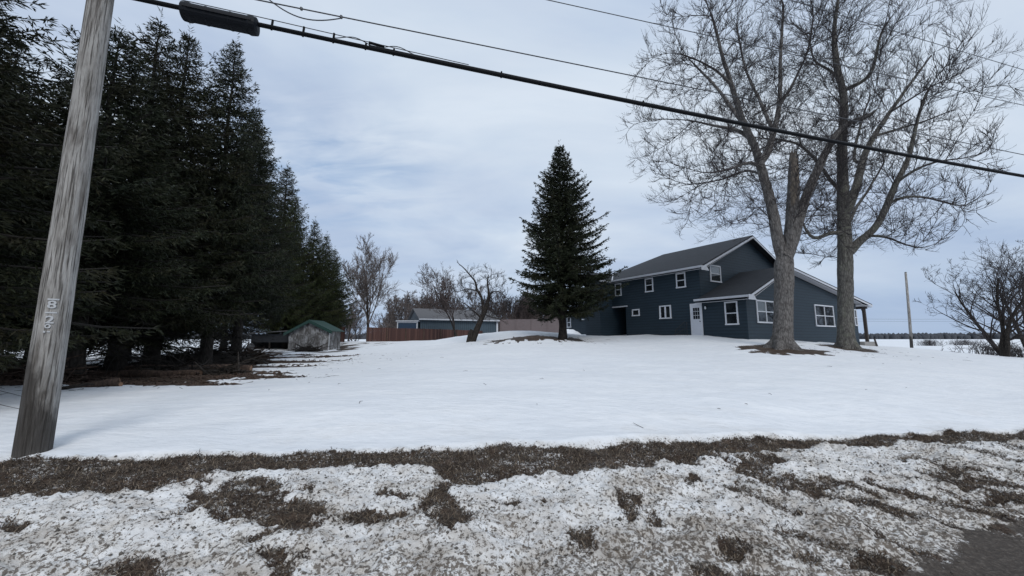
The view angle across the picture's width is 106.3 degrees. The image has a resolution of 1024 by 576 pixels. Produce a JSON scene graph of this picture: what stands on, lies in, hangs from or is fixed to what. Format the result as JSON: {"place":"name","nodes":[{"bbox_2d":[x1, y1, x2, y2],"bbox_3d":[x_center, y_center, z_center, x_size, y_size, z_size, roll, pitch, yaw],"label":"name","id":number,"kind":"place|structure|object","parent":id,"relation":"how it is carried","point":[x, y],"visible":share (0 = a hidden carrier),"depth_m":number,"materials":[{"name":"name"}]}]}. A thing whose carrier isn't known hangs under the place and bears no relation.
{"place":"outdoors","nodes":[
{"label":"outdoors","id":0,"kind":"place"},
{"bbox_2d":[0,331,1023,575],"bbox_3d":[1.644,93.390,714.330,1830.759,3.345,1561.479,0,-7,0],"label":"ground","id":1,"kind":"structure","parent":0,"point":[528,389],"depth_m":4.83,"materials":[{"name":"white snow"}]},
{"bbox_2d":[2,83,51,359],"bbox_3d":[-17.839,-2.698,12.589,7.113,11.738,7.588,3,-8,-20],"label":"spruce tree","id":2,"kind":"object","parent":1,"relation":"on","point":[35,167],"depth_m":13.76,"materials":[{"name":"green plant"}]},
{"bbox_2d":[0,78,88,359],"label":"spruce tree","id":3,"kind":"object","parent":1,"relation":"on","point":[59,159],"visible":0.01,"depth_m":15.97,"materials":[{"name":"green plant"}]},
{"bbox_2d":[0,354,114,385],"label":"brush pile","id":4,"kind":"object","parent":1,"relation":"on","point":[14,377],"visible":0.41,"depth_m":10.66,"materials":[{"name":"brown plant"}]},
{"bbox_2d":[0,5,123,366],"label":"spruce tree","id":5,"kind":"object","parent":1,"relation":"on","point":[52,86],"visible":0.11,"depth_m":10.57,"materials":[{"name":"green plant"}]},
{"bbox_2d":[11,0,113,457],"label":"utility pole","id":6,"kind":"object","parent":1,"relation":"on","point":[35,430],"visible":0.97,"depth_m":5.03,"materials":[{"name":"grey wood"}]},
{"bbox_2d":[134,0,1023,177],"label":"cable bundle","id":7,"kind":"object","parent":6,"relation":"attached to","point":[377,47],"visible":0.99,"depth_m":7.25,"materials":[{"name":"rubber"}]},
{"bbox_2d":[179,1,259,36],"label":"splice case","id":8,"kind":"object","parent":7,"relation":"hanging from","point":[189,12],"visible":0.99,"depth_m":5.82,"materials":[{"name":"black plastic"}]},
{"bbox_2d":[257,0,1023,154],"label":"overhead wire","id":9,"kind":"object","parent":6,"relation":"attached to","point":[302,9],"visible":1,"depth_m":7.35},
{"bbox_2d":[548,0,1023,105],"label":"overhead wire","id":10,"kind":"object","parent":6,"relation":"attached to","point":[766,48],"visible":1,"depth_m":8.98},
{"bbox_2d":[62,381,94,389],"bbox_3d":[-10.468,2.333,9.173,0.860,0.216,0.109,1,-7,-10],"label":"fallen branch","id":11,"kind":"object","parent":1,"relation":"on","point":[73,386],"visible":0.82,"depth_m":9.15,"materials":[{"name":"brown wood"}]},
{"bbox_2d":[0,0,163,408],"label":"spruce tree","id":12,"kind":"object","parent":1,"relation":"on","point":[9,296],"visible":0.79,"depth_m":8.05,"materials":[{"name":"green plant"}]},
{"bbox_2d":[70,378,120,387],"bbox_3d":[-10.477,2.442,9.665,0.929,0.326,0.231,4,-8,-28],"label":"log","id":13,"kind":"object","parent":1,"relation":"on","point":[105,382],"visible":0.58,"depth_m":9.67,"materials":[{"name":"brown wood"}]},
{"bbox_2d":[100,380,123,385],"bbox_3d":[-10.325,2.473,9.865,0.824,0.193,0.203,-3,-8,20],"label":"log","id":14,"kind":"object","parent":1,"relation":"on","point":[117,384],"visible":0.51,"depth_m":9.74,"materials":[{"name":"brown wood"}]},
{"bbox_2d":[0,17,232,373],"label":"spruce tree","id":15,"kind":"object","parent":1,"relation":"on","point":[98,206],"visible":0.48,"depth_m":11.86,"materials":[{"name":"green plant"}]},
{"bbox_2d":[10,6,264,377],"bbox_3d":[-13.573,-3.761,14.530,7.673,14.492,6.808,6,-9,-37],"label":"spruce tree","id":16,"kind":"object","parent":1,"relation":"on","point":[112,363],"visible":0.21,"depth_m":14.31,"materials":[{"name":"green plant"}]},
{"bbox_2d":[87,369,202,376],"bbox_3d":[-12.206,2.869,12.705,3.416,0.346,0.332,1,-7,-8],"label":"log","id":17,"kind":"object","parent":1,"relation":"on","point":[139,373],"visible":0.56,"depth_m":12.64,"materials":[{"name":"brown wood"}]},
{"bbox_2d":[86,112,231,361],"bbox_3d":[-18.469,-2.997,19.505,7.030,13.853,7.923,-6,-10,40],"label":"spruce tree","id":18,"kind":"object","parent":1,"relation":"on","point":[131,349],"depth_m":18.51,"materials":[{"name":"green plant"}]},
{"bbox_2d":[86,23,270,369],"bbox_3d":[-13.781,-3.968,15.869,6.509,15.137,5.868,0,-7,1],"label":"spruce tree","id":19,"kind":"object","parent":1,"relation":"on","point":[193,45],"visible":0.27,"depth_m":15.86,"materials":[{"name":"green plant"}]},
{"bbox_2d":[87,348,273,375],"bbox_3d":[-12.786,3.067,13.774,7.894,1.904,3.574,0,-7,0],"label":"brush pile","id":20,"kind":"object","parent":1,"relation":"on","point":[229,370],"visible":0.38,"depth_m":13.62,"materials":[{"name":"brown plant"}]},
{"bbox_2d":[123,364,252,370],"bbox_3d":[-11.918,2.962,13.960,4.254,0.396,0.529,2,-8,-18],"label":"log","id":21,"kind":"object","parent":1,"relation":"on","point":[246,367],"visible":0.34,"depth_m":14.13,"materials":[{"name":"brown wood"}]},
{"bbox_2d":[133,341,273,364],"bbox_3d":[-14.392,3.553,18.143,6.421,2.110,4.200,2,-8,-15],"label":"brush pile","id":22,"kind":"object","parent":1,"relation":"on","point":[227,358],"visible":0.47,"depth_m":17.75,"materials":[{"name":"brown plant"}]},
{"bbox_2d":[62,354,358,386],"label":"bark litter","id":23,"kind":"object","parent":1,"relation":"on","point":[247,376],"visible":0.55,"depth_m":12.14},
{"bbox_2d":[140,33,286,364],"bbox_3d":[-13.845,-4.364,17.806,6.790,16.540,6.364,-6,-9,38],"label":"spruce tree","id":24,"kind":"object","parent":1,"relation":"on","point":[241,205],"visible":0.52,"depth_m":17.61,"materials":[{"name":"green plant"}]},
{"bbox_2d":[191,316,273,349],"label":"spruce tree","id":25,"kind":"object","parent":1,"relation":"on","point":[254,328],"visible":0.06,"depth_m":34.99,"materials":[{"name":"green plant"}]},
{"bbox_2d":[184,100,302,354],"bbox_3d":[-14.975,-3.338,21.334,6.140,15.153,6.550,5,-9,-33],"label":"spruce tree","id":26,"kind":"object","parent":1,"relation":"on","point":[262,163],"visible":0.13,"depth_m":21.45,"materials":[{"name":"green plant"}]},
{"bbox_2d":[214,340,282,359],"bbox_3d":[-14.906,3.771,21.366,4.603,2.148,4.231,0,-7,0],"label":"brush pile","id":27,"kind":"object","parent":1,"relation":"on","point":[249,349],"visible":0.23,"depth_m":21.19,"materials":[{"name":"brown plant"}]},
{"bbox_2d":[189,127,309,347],"bbox_3d":[-16.960,-3.433,25.101,6.364,16.220,6.790,-4,-8,30],"label":"spruce tree","id":28,"kind":"object","parent":1,"relation":"on","point":[284,307],"visible":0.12,"depth_m":25.43,"materials":[{"name":"green plant"}]},
{"bbox_2d":[247,330,288,349],"bbox_3d":[-22.130,5.021,36.004,3.830,2.420,2.500,0,-7,0],"label":"lean to","id":29,"kind":"object","parent":1,"relation":"on","point":[280,338],"visible":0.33,"depth_m":35.12,"materials":[{"name":"grey wood"}]},
{"bbox_2d":[245,161,324,333],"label":"spruce tree","id":30,"kind":"object","parent":1,"relation":"on","point":[287,194],"visible":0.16,"depth_m":39.41,"materials":[{"name":"green plant"}]},
{"bbox_2d":[251,191,322,348],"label":"spruce tree","id":31,"kind":"object","parent":1,"relation":"on","point":[292,320],"visible":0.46,"depth_m":37.11,"materials":[{"name":"green plant"}]},
{"bbox_2d":[282,339,330,351],"bbox_3d":[-17.592,5.334,33.071,3.649,2.174,2.943,-2,-8,17],"label":"brush pile","id":32,"kind":"object","parent":1,"relation":"on","point":[308,348],"visible":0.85,"depth_m":32.61,"materials":[{"name":"brown plant"}]},
{"bbox_2d":[283,320,344,350],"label":"shed","id":33,"kind":"structure","parent":1,"relation":"on","point":[319,333],"depth_m":34.73,"materials":[{"name":"grey wood"}]},
{"bbox_2d":[289,217,345,326],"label":"spruce tree","id":34,"kind":"object","parent":1,"relation":"on","point":[320,267],"visible":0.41,"depth_m":41.09,"materials":[{"name":"green plant"}]},
{"bbox_2d":[308,234,351,327],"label":"spruce tree","id":35,"kind":"object","parent":1,"relation":"on","point":[332,295],"visible":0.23,"depth_m":43.94,"materials":[{"name":"green plant"}]},
{"bbox_2d":[325,249,357,335],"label":"spruce tree","id":36,"kind":"object","parent":1,"relation":"on","point":[347,322],"visible":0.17,"depth_m":46.95,"materials":[{"name":"green plant"}]},
{"bbox_2d":[338,326,344,341],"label":"board fence","id":37,"kind":"object","parent":1,"relation":"on","point":[342,336],"visible":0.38,"depth_m":44.70,"materials":[{"name":"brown wood"}]},
{"bbox_2d":[343,303,365,340],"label":"bare tree","id":38,"kind":"object","parent":1,"relation":"on","point":[360,322],"visible":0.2,"depth_m":87.27,"materials":[{"name":"grey plant"}]},
{"bbox_2d":[346,299,366,340],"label":"bare tree","id":39,"kind":"object","parent":1,"relation":"on","point":[356,322],"visible":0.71,"depth_m":73.58,"materials":[{"name":"grey plant"}]},
{"bbox_2d":[339,233,398,326],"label":"bare tree","id":40,"kind":"object","parent":1,"relation":"on","point":[363,287],"visible":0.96,"depth_m":49.43,"materials":[{"name":"grey plant"}]},
{"bbox_2d":[365,297,402,327],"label":"bare tree","id":41,"kind":"object","parent":1,"relation":"on","point":[389,318],"visible":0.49,"depth_m":80.51,"materials":[{"name":"grey plant"}]},
{"bbox_2d":[373,294,400,327],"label":"bare tree","id":42,"kind":"object","parent":1,"relation":"on","point":[379,318],"visible":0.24,"depth_m":90.79,"materials":[{"name":"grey plant"}]},
{"bbox_2d":[377,289,424,327],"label":"bare tree","id":43,"kind":"object","parent":1,"relation":"on","point":[406,299],"visible":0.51,"depth_m":78.13,"materials":[{"name":"grey plant"}]},
{"bbox_2d":[396,320,419,328],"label":"garage","id":44,"kind":"structure","parent":1,"relation":"on","point":[408,324],"depth_m":53.94,"materials":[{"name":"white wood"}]},
{"bbox_2d":[398,323,416,328],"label":"garage door","id":45,"kind":"structure","parent":44,"relation":"in","point":[400,325],"depth_m":53.93,"materials":[{"name":"blue metal"}]},
{"bbox_2d":[399,289,430,312],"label":"bare tree","id":46,"kind":"object","parent":1,"relation":"on","point":[420,299],"visible":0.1,"depth_m":91.45,"materials":[{"name":"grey plant"}]},
{"bbox_2d":[366,327,482,341],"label":"board fence","id":47,"kind":"object","parent":1,"relation":"on","point":[400,334],"visible":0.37,"depth_m":50.52,"materials":[{"name":"brown wood"}]},
{"bbox_2d":[422,290,437,308],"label":"bare tree","id":48,"kind":"object","parent":1,"relation":"on","point":[428,297],"visible":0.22,"depth_m":87.83,"materials":[{"name":"grey plant"}]},
{"bbox_2d":[421,281,452,308],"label":"bare tree","id":49,"kind":"object","parent":1,"relation":"on","point":[426,305],"visible":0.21,"depth_m":84.64,"materials":[{"name":"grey plant"}]},
{"bbox_2d":[410,262,464,336],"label":"bare tree","id":50,"kind":"object","parent":1,"relation":"on","point":[444,299],"visible":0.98,"depth_m":47.82,"materials":[{"name":"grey plant"}]},
{"bbox_2d":[416,296,465,309],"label":"bare tree","id":51,"kind":"object","parent":1,"relation":"on","point":[446,304],"visible":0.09,"depth_m":88.59,"materials":[{"name":"grey plant"}]},
{"bbox_2d":[407,308,499,332],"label":"barn","id":52,"kind":"structure","parent":1,"relation":"on","point":[428,319],"depth_m":57.68,"materials":[{"name":"grey wood"}]},
{"bbox_2d":[465,284,485,309],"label":"bare tree","id":53,"kind":"object","parent":1,"relation":"on","point":[475,307],"visible":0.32,"depth_m":93.78,"materials":[{"name":"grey plant"}]},
{"bbox_2d":[450,261,511,341],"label":"apple tree","id":54,"kind":"object","parent":1,"relation":"on","point":[472,336],"visible":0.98,"depth_m":26.79,"materials":[{"name":"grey plant"}]},
{"bbox_2d":[17,335,968,427],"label":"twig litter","id":55,"kind":"object","parent":1,"relation":"on","point":[483,383],"visible":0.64,"depth_m":15.71,"materials":[{"name":"brown wood"}]},
{"bbox_2d":[476,296,509,312],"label":"bare tree","id":56,"kind":"object","parent":1,"relation":"on","point":[489,305],"visible":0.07,"depth_m":85.49,"materials":[{"name":"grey plant"}]},
{"bbox_2d":[484,290,504,318],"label":"bare tree","id":57,"kind":"object","parent":1,"relation":"on","point":[496,304],"visible":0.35,"depth_m":79.72,"materials":[{"name":"grey plant"}]},
{"bbox_2d":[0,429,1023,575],"bbox_3d":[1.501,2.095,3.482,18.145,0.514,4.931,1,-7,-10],"label":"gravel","id":58,"kind":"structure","parent":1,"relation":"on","point":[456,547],"depth_m":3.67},
{"bbox_2d":[494,301,530,318],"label":"bare tree","id":59,"kind":"object","parent":1,"relation":"on","point":[510,313],"visible":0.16,"depth_m":79.03,"materials":[{"name":"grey plant"}]},
{"bbox_2d":[502,291,533,318],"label":"bare tree","id":60,"kind":"object","parent":1,"relation":"on","point":[518,306],"visible":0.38,"depth_m":72.80,"materials":[{"name":"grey plant"}]},
{"bbox_2d":[501,294,543,319],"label":"bare tree","id":61,"kind":"object","parent":1,"relation":"on","point":[523,312],"visible":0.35,"depth_m":71.45,"materials":[{"name":"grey plant"}]},
{"bbox_2d":[498,315,557,331],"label":"brush","id":62,"kind":"object","parent":1,"relation":"on","point":[520,318],"visible":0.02,"depth_m":64.77,"materials":[{"name":"brown plant"}]},
{"bbox_2d":[500,319,558,332],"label":"board fence","id":63,"kind":"object","parent":1,"relation":"on","point":[525,325],"visible":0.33,"depth_m":56.47,"materials":[{"name":"wood"}]},
{"bbox_2d":[522,290,549,318],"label":"bare tree","id":64,"kind":"object","parent":1,"relation":"on","point":[535,312],"visible":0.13,"depth_m":69.70,"materials":[{"name":"grey plant"}]},
{"bbox_2d":[508,298,566,322],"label":"bare tree","id":65,"kind":"object","parent":1,"relation":"on","point":[528,310],"visible":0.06,"depth_m":72.77,"materials":[{"name":"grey plant"}]},
{"bbox_2d":[507,140,629,339],"bbox_3d":[3.876,-3.546,27.450,8.423,14.795,7.689,0,-7,0],"label":"spruce tree","id":66,"kind":"object","parent":1,"relation":"on","point":[559,259],"visible":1,"depth_m":26.13,"materials":[{"name":"green plant"}]},
{"bbox_2d":[567,329,580,334],"bbox_3d":[5.919,4.619,40.069,2.926,0.826,1.782,0,-7,0],"label":"snow heap","id":67,"kind":"object","parent":1,"relation":"on","point":[570,331],"visible":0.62,"depth_m":39.71,"materials":[{"name":"white snow"}]},
{"bbox_2d":[167,332,1023,338],"bbox_3d":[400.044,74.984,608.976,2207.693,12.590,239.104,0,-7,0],"label":"wood","id":68,"kind":"object","parent":1,"relation":"on","point":[944,335],"visible":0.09,"depth_m":595.43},
{"bbox_2d":[675,321,687,334],"bbox_3d":[11.074,2.776,25.221,0.044,1.160,0.964,4,-9,-31],"label":"step rail","id":69,"kind":"object","parent":1,"relation":"on","point":[683,329],"visible":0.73,"depth_m":25.08,"materials":[{"name":"black metal"}]},
{"bbox_2d":[566,235,875,345],"bbox_3d":[14.748,1.594,35.995,20.050,8.660,23.405,4,-9,-31],"label":"farmhouse","id":70,"kind":"object","parent":1,"relation":"on","point":[723,289],"visible":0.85,"depth_m":26.42,"materials":[{"name":"blue wood"}]},
{"bbox_2d":[567,318,570,327],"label":"window","id":71,"kind":"structure","parent":70,"relation":"in","point":[568,323],"depth_m":43.13,"materials":[{"name":"white glass"}]},
{"bbox_2d":[615,283,621,295],"bbox_3d":[8.427,0.135,30.517,0.073,1.010,0.710,4,-9,-31],"label":"window","id":72,"kind":"structure","parent":70,"relation":"in","point":[618,284],"depth_m":30.46,"materials":[{"name":"white glass"}]},
{"bbox_2d":[632,309,639,315],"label":"window","id":73,"kind":"structure","parent":70,"relation":"in","point":[635,312],"depth_m":28.82,"materials":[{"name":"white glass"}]},
{"bbox_2d":[645,278,653,292],"bbox_3d":[9.974,-0.210,27.959,0.073,1.020,0.760,4,-9,-31],"label":"window","id":74,"kind":"structure","parent":70,"relation":"in","point":[649,287],"depth_m":27.96,"materials":[{"name":"white glass"}]},
{"bbox_2d":[659,305,671,318],"bbox_3d":[10.620,1.670,26.632,0.073,0.930,0.990,4,-9,-31],"label":"window","id":75,"kind":"structure","parent":70,"relation":"in","point":[665,310],"depth_m":26.62,"materials":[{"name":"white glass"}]},
{"bbox_2d":[675,272,685,288],"bbox_3d":[11.314,-0.515,25.757,0.073,1.020,0.760,4,-9,-31],"label":"window","id":76,"kind":"structure","parent":70,"relation":"in","point":[680,277],"depth_m":25.76,"materials":[{"name":"white glass"}]},
{"bbox_2d":[691,304,701,334],"bbox_3d":[11.798,2.054,24.570,0.107,1.980,0.620,4,-9,-31],"label":"door","id":77,"kind":"structure","parent":70,"relation":"in","point":[696,315],"depth_m":24.58,"materials":[{"name":"paint"}]},
{"bbox_2d":[709,265,721,282],"bbox_3d":[13.560,-0.948,25.561,1.260,1.150,0.073,4,-9,-31],"label":"window","id":78,"kind":"structure","parent":70,"relation":"in","point":[715,271],"depth_m":25.58,"materials":[{"name":"white glass"}]},
{"bbox_2d":[724,301,739,324],"bbox_3d":[12.972,1.487,22.715,0.073,1.390,0.820,4,-9,-31],"label":"window","id":79,"kind":"structure","parent":70,"relation":"in","point":[731,307],"depth_m":22.71,"materials":[{"name":"white glass"}]},
{"bbox_2d":[756,300,773,322],"bbox_3d":[15.268,1.430,23.054,2.140,1.370,0.073,4,-9,-31],"label":"window","id":80,"kind":"structure","parent":70,"relation":"in","point":[764,309],"depth_m":22.99,"materials":[{"name":"white glass"}]},
{"bbox_2d":[814,304,835,326],"bbox_3d":[22.125,1.973,27.142,3.040,1.520,0.073,4,-9,-31],"label":"window","id":81,"kind":"structure","parent":70,"relation":"in","point":[824,314],"depth_m":27.11,"materials":[{"name":"white glass"}]},
{"bbox_2d":[854,309,858,325],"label":"window","id":82,"kind":"structure","parent":70,"relation":"in","point":[855,310],"depth_m":29.96,"materials":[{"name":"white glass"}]},
{"bbox_2d":[615,0,908,350],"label":"maple tree","id":83,"kind":"object","parent":1,"relation":"on","point":[784,249],"visible":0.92,"depth_m":18.26,"materials":[{"name":"grey plant"}]},
{"bbox_2d":[695,0,1023,349],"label":"maple tree","id":84,"kind":"object","parent":1,"relation":"on","point":[848,246],"visible":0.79,"depth_m":19.47,"materials":[{"name":"grey plant"}]},
{"bbox_2d":[904,272,913,347],"bbox_3d":[35.130,2.108,34.010,0.567,7.150,0.230,0,-7,0],"label":"bare pole","id":85,"kind":"object","parent":1,"relation":"on","point":[909,316],"visible":0.87,"depth_m":33.93,"materials":[{"name":"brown wood"}]},
{"bbox_2d":[914,339,943,345],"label":"shrub","id":86,"kind":"object","parent":1,"relation":"on","point":[927,342],"visible":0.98,"depth_m":118.72,"materials":[{"name":"brown plant"}]},
{"bbox_2d":[946,339,983,344],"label":"shrub","id":87,"kind":"object","parent":1,"relation":"on","point":[958,342],"visible":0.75,"depth_m":128.55,"materials":[{"name":"brown plant"}]},
{"bbox_2d":[912,240,1023,356],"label":"bare tree","id":88,"kind":"object","parent":1,"relation":"on","point":[1003,348],"visible":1,"depth_m":26.54,"materials":[{"name":"brown plant"}]},
{"bbox_2d":[941,337,1023,357],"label":"brush","id":89,"kind":"object","parent":1,"relation":"on","point":[1015,351],"visible":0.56,"depth_m":32.66,"materials":[{"name":"brown plant"}]},
{"bbox_2d":[942,237,1023,347],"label":"bare tree","id":90,"kind":"object","parent":1,"relation":"on","point":[1018,329],"visible":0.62,"depth_m":31.76,"materials":[{"name":"brown plant"}]},
{"bbox_2d":[0,427,1023,575],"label":"dead grass","id":91,"kind":"structure","parent":0,"point":[263,457],"depth_m":4.23,"materials":[{"name":"brown plant"}]},
{"bbox_2d":[0,0,1023,333],"label":"sky","id":92,"kind":"structure","parent":0,"point":[441,165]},
{"bbox_2d":[790,0,1023,69],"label":"overhead wire","id":93,"kind":"object","parent":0,"point":[902,33],"visible":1,"depth_m":10.54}
]}

